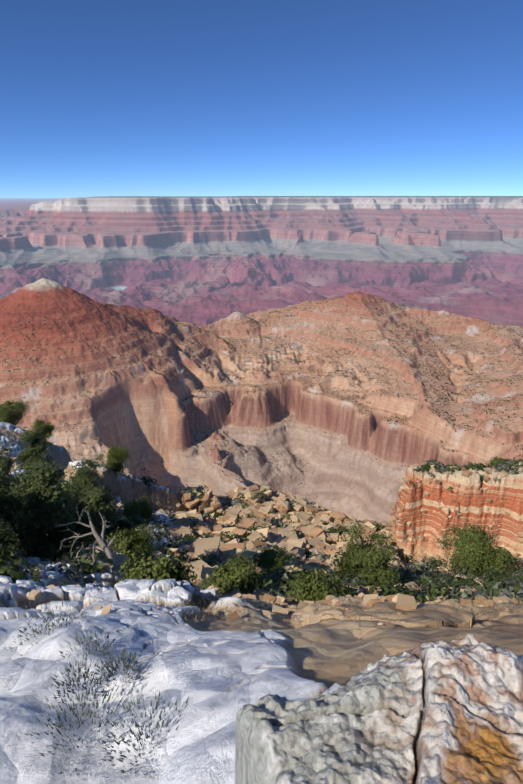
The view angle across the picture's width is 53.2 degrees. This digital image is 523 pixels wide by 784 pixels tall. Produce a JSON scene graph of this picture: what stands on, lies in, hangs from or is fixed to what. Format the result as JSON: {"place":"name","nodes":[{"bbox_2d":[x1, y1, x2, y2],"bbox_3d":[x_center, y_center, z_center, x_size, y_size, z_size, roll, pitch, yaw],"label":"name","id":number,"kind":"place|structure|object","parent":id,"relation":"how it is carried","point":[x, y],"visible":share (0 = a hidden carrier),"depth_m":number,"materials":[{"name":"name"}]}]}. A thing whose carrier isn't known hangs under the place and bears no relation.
{"place":"outdoors","nodes":[
{"label":"outdoors","id":0,"kind":"place"},
{"bbox_2d":[0,278,522,524],"bbox_3d":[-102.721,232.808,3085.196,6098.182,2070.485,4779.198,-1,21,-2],"label":"terrain","id":1,"kind":"structure","parent":0,"point":[143,419],"depth_m":1693.54,"materials":[{"name":"brown stone"}]},
{"bbox_2d":[0,291,522,509],"bbox_3d":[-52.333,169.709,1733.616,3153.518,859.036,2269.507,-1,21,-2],"label":"shrubs","id":2,"kind":"object","parent":1,"relation":"on","point":[416,333],"visible":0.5,"depth_m":1905.07,"materials":[{"name":"green plant"}]},
{"bbox_2d":[0,422,522,783],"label":"terrain","id":3,"kind":"structure","parent":0,"point":[218,672],"depth_m":3.52,"materials":[{"name":"white snow"}]},
{"bbox_2d":[0,446,22,496],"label":"tree","id":4,"kind":"object","parent":3,"relation":"on","point":[6,463],"visible":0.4,"depth_m":34.45,"materials":[{"name":"green plant"}]},
{"bbox_2d":[0,398,30,424],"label":"tree","id":5,"kind":"object","parent":3,"relation":"on","point":[8,414],"visible":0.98,"depth_m":71.77,"materials":[{"name":"green plant"}]},
{"bbox_2d":[0,485,42,566],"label":"tree","id":6,"kind":"object","parent":3,"relation":"on","point":[11,519],"visible":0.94,"depth_m":16.27,"materials":[{"name":"green plant"}]},
{"bbox_2d":[0,464,46,537],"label":"tree","id":7,"kind":"object","parent":3,"relation":"on","point":[4,481],"visible":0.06,"depth_m":22.71,"materials":[{"name":"green plant"}]},
{"bbox_2d":[13,423,65,486],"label":"tree","id":8,"kind":"object","parent":3,"relation":"on","point":[37,447],"visible":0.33,"depth_m":41.66,"materials":[{"name":"green plant"}]},
{"bbox_2d":[29,419,57,439],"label":"tree","id":9,"kind":"object","parent":3,"relation":"on","point":[48,429],"visible":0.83,"depth_m":70.89,"materials":[{"name":"green plant"}]},
{"bbox_2d":[4,458,106,566],"bbox_3d":[-7.713,4.840,18.267,4.018,5.326,4.317,-1,21,-2],"label":"tree","id":10,"kind":"object","parent":3,"relation":"on","point":[51,500],"visible":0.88,"depth_m":18.10,"materials":[{"name":"green plant"}]},
{"bbox_2d":[60,478,101,544],"bbox_3d":[-9.979,6.892,28.338,3.332,4.366,3.505,-1,21,-2],"label":"tree","id":11,"kind":"object","parent":3,"relation":"on","point":[79,495],"visible":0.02,"depth_m":28.24,"materials":[{"name":"green plant"}]},
{"bbox_2d":[54,507,119,575],"bbox_3d":[-5.551,5.119,16.888,1.865,2.379,2.205,-10,23,-26],"label":"snag wood","id":12,"kind":"object","parent":3,"relation":"on","point":[107,549],"visible":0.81,"depth_m":17.04,"materials":[{"name":"grey wood"}]},
{"bbox_2d":[67,463,116,505],"bbox_3d":[-12.399,7.319,37.693,3.266,4.877,4.883,-1,21,-2],"label":"tree","id":13,"kind":"object","parent":3,"relation":"on","point":[85,477],"visible":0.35,"depth_m":36.74,"materials":[{"name":"green plant"}]},
{"bbox_2d":[81,484,138,544],"bbox_3d":[-8.837,7.165,28.836,4.103,4.603,3.318,6,21,15],"label":"tree","id":14,"kind":"object","parent":3,"relation":"on","point":[96,497],"visible":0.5,"depth_m":28.21,"materials":[{"name":"green plant"}]},
{"bbox_2d":[93,445,132,474],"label":"tree","id":15,"kind":"object","parent":3,"relation":"on","point":[115,460],"visible":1,"depth_m":48.42,"materials":[{"name":"green plant"}]},
{"bbox_2d":[107,524,159,558],"bbox_3d":[-6.136,7.515,25.099,2.686,2.140,2.728,-1,21,-2],"label":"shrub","id":16,"kind":"object","parent":3,"relation":"on","point":[124,541],"visible":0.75,"depth_m":24.99,"materials":[{"name":"green plant"}]},
{"bbox_2d":[121,494,155,522],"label":"tree","id":17,"kind":"object","parent":3,"relation":"on","point":[137,507],"visible":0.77,"depth_m":42.31,"materials":[{"name":"green plant"}]},
{"bbox_2d":[113,544,199,586],"bbox_3d":[-2.638,4.834,13.098,2.215,2.146,2.331,-1,21,-2],"label":"shrub","id":18,"kind":"object","parent":3,"relation":"on","point":[158,570],"visible":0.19,"depth_m":12.96,"materials":[{"name":"green plant"}]},
{"bbox_2d":[203,549,271,594],"bbox_3d":[-0.841,6.327,17.138,2.378,1.886,2.479,-1,21,-2],"label":"shrub","id":19,"kind":"object","parent":3,"relation":"on","point":[240,574],"visible":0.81,"depth_m":16.86,"materials":[{"name":"green plant"}]},
{"bbox_2d":[0,440,522,603],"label":"slope shrubs","id":20,"kind":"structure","parent":3,"relation":"on","point":[509,583],"depth_m":28.67,"materials":[{"name":"green plant"}]},
{"bbox_2d":[1,435,522,627],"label":"loose rocks","id":21,"kind":"object","parent":3,"relation":"on","point":[289,540],"visible":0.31,"depth_m":44.35,"materials":[{"name":"beige stone"}]},
{"bbox_2d":[11,596,520,778],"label":"sage shrubs","id":22,"kind":"object","parent":3,"relation":"on","point":[110,665],"visible":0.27,"depth_m":2.85,"materials":[{"name":"grey plant"}]},
{"bbox_2d":[253,544,296,576],"bbox_3d":[0.559,9.635,28.835,2.647,2.661,2.451,-17,26,-37],"label":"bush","id":23,"kind":"object","parent":3,"relation":"on","point":[269,558],"visible":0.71,"depth_m":28.45,"materials":[{"name":"green plant"}]},
{"bbox_2d":[283,565,356,604],"bbox_3d":[1.907,6.314,16.107,2.452,1.671,2.102,-1,21,-2],"label":"bush","id":24,"kind":"object","parent":3,"relation":"on","point":[311,587],"visible":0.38,"depth_m":15.93,"materials":[{"name":"green plant"}]},
{"bbox_2d":[161,590,522,626],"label":"grass tufts","id":25,"kind":"object","parent":3,"relation":"on","point":[284,606],"visible":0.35,"depth_m":6.74,"materials":[{"name":"green plant"}]},
{"bbox_2d":[327,521,400,587],"bbox_3d":[6.078,9.632,29.426,4.348,4.793,5.027,-1,21,-2],"label":"bush","id":26,"kind":"object","parent":3,"relation":"on","point":[372,566],"visible":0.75,"depth_m":29.22,"materials":[{"name":"green plant"}]},
{"bbox_2d":[235,634,522,783],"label":"boulder","id":27,"kind":"object","parent":3,"relation":"on","point":[440,712],"visible":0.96,"depth_m":1.44,"materials":[{"name":"grey stone"}]},
{"bbox_2d":[432,521,516,573],"bbox_3d":[16.365,12.530,40.250,5.810,5.315,6.516,-10,23,-25],"label":"bush","id":28,"kind":"object","parent":3,"relation":"on","point":[478,552],"visible":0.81,"depth_m":38.95,"materials":[{"name":"green plant"}]},
{"bbox_2d":[487,456,511,467],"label":"tree wood","id":29,"kind":"object","parent":3,"relation":"on","point":[494,461],"visible":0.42,"depth_m":55.00,"materials":[{"name":"green plant"}]},
{"bbox_2d":[0,196,522,326],"bbox_3d":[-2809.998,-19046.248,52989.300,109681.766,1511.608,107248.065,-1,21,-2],"label":"terrain","id":30,"kind":"structure","parent":0,"point":[200,260],"depth_m":9618.71,"materials":[{"name":"purple stone"}]},
{"bbox_2d":[0,0,522,197],"label":"sky","id":31,"kind":"structure","parent":0,"point":[99,98],"materials":[{"name":"blue"}]}
]}

